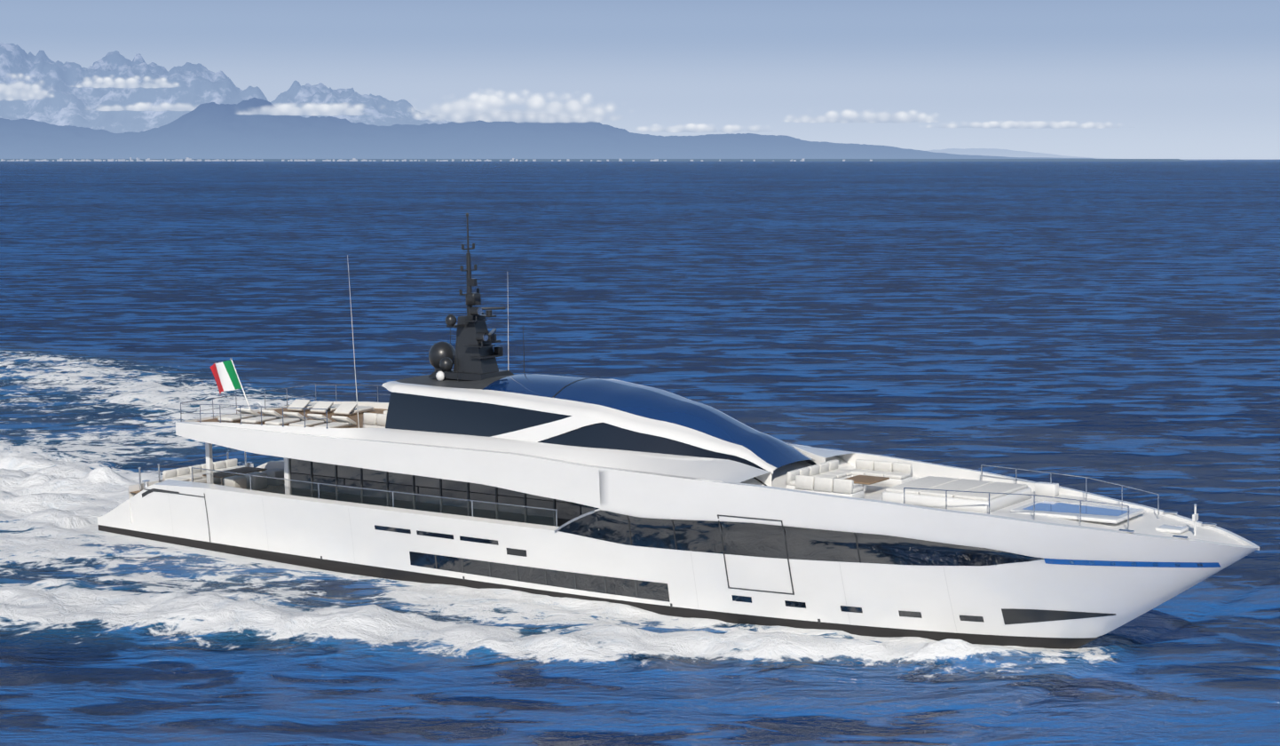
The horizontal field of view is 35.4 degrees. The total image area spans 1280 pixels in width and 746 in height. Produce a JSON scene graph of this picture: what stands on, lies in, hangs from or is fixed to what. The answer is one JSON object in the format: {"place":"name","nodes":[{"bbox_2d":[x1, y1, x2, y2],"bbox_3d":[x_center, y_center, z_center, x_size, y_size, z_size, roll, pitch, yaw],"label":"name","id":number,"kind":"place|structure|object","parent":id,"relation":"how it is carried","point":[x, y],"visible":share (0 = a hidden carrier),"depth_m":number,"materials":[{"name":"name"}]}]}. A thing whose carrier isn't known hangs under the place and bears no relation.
{"place":"outdoors","nodes":[
{"label":"outdoors","id":0,"kind":"place"},
{"bbox_2d":[0,74,53,100],"bbox_3d":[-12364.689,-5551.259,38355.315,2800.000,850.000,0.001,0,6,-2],"label":"cloud","id":1,"kind":"structure","parent":0,"point":[21,90],"depth_m":38389.97,"materials":[{"name":"white"}]},
{"bbox_2d":[75,76,178,87],"bbox_3d":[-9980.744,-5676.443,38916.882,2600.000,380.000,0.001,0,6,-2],"label":"cloud","id":2,"kind":"structure","parent":0,"point":[116,82],"depth_m":38921.68,"materials":[{"name":"white"}]},
{"bbox_2d":[95,102,197,110],"bbox_3d":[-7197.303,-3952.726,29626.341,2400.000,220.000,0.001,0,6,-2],"label":"cloud","id":3,"kind":"structure","parent":0,"point":[148,106],"depth_m":29629.24,"materials":[{"name":"white"}]},
{"bbox_2d":[0,43,450,133],"bbox_3d":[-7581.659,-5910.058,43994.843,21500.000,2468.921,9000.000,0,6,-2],"label":"mountains","id":4,"kind":"structure","parent":0,"point":[69,103],"depth_m":41698.04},
{"bbox_2d":[237,103,410,116],"bbox_3d":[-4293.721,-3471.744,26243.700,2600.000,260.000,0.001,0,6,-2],"label":"cloud","id":5,"kind":"structure","parent":0,"point":[312,109],"depth_m":26245.95,"materials":[{"name":"white"}]},
{"bbox_2d":[407,91,621,122],"bbox_3d":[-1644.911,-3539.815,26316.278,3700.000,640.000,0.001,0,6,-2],"label":"cloud","id":6,"kind":"structure","parent":0,"point":[484,107],"depth_m":26326.33,"materials":[{"name":"white"}]},
{"bbox_2d":[0,97,1094,158],"bbox_3d":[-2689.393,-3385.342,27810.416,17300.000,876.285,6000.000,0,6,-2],"label":"hills","id":7,"kind":"structure","parent":0,"point":[210,130],"depth_m":25657.06,"materials":[{"name":"blue"}]},
{"bbox_2d":[0,158,1188,161],"bbox_3d":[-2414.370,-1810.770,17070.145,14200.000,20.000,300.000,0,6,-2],"label":"shore strip","id":8,"kind":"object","parent":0,"point":[815,160],"visible":0.67,"depth_m":17143.05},
{"bbox_2d":[0,159,1279,447],"bbox_3d":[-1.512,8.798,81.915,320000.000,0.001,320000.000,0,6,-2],"label":"sea","id":9,"kind":"structure","parent":0,"point":[1136,298],"depth_m":301.85,"materials":[{"name":"liquid"}]},
{"bbox_2d":[0,157,872,161],"bbox_3d":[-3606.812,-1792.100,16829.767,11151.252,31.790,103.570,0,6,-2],"label":"town buildings","id":10,"kind":"structure","parent":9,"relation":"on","point":[187,159],"depth_m":16830.20,"materials":[{"name":"grey"}]},
{"bbox_2d":[0,340,1279,745],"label":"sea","id":11,"kind":"structure","parent":9,"relation":"on","point":[112,639],"depth_m":70.72,"materials":[{"name":"liquid"}]},
{"bbox_2d":[97,212,1260,648],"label":"yacht","id":12,"kind":"object","parent":9,"relation":"on","point":[474,468],"visible":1,"depth_m":76.25,"materials":[{"name":"white metal"}]},
{"bbox_2d":[0,0,1279,159],"label":"sky","id":13,"kind":"structure","parent":0,"point":[1173,79],"materials":[{"name":"blue"}]},
{"bbox_2d":[636,123,760,132],"bbox_3d":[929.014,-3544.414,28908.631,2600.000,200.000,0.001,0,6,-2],"label":"cloud","id":14,"kind":"structure","parent":0,"point":[695,128],"depth_m":28906.81,"materials":[{"name":"white"}]},
{"bbox_2d":[783,110,938,123],"bbox_3d":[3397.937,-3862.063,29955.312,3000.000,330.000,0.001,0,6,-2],"label":"cloud","id":15,"kind":"structure","parent":0,"point":[846,116],"depth_m":29960.45,"materials":[{"name":"white"}]},
{"bbox_2d":[925,121,1114,128],"bbox_3d":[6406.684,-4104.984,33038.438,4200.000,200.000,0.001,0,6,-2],"label":"cloud","id":16,"kind":"structure","parent":0,"point":[1030,125],"depth_m":33041.55,"materials":[{"name":"white"}]},
{"bbox_2d":[928,148,1114,158],"bbox_3d":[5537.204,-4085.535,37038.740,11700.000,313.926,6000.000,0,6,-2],"label":"hill","id":17,"kind":"structure","parent":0,"point":[996,152],"depth_m":35368.00,"materials":[{"name":"blue"}]}
]}

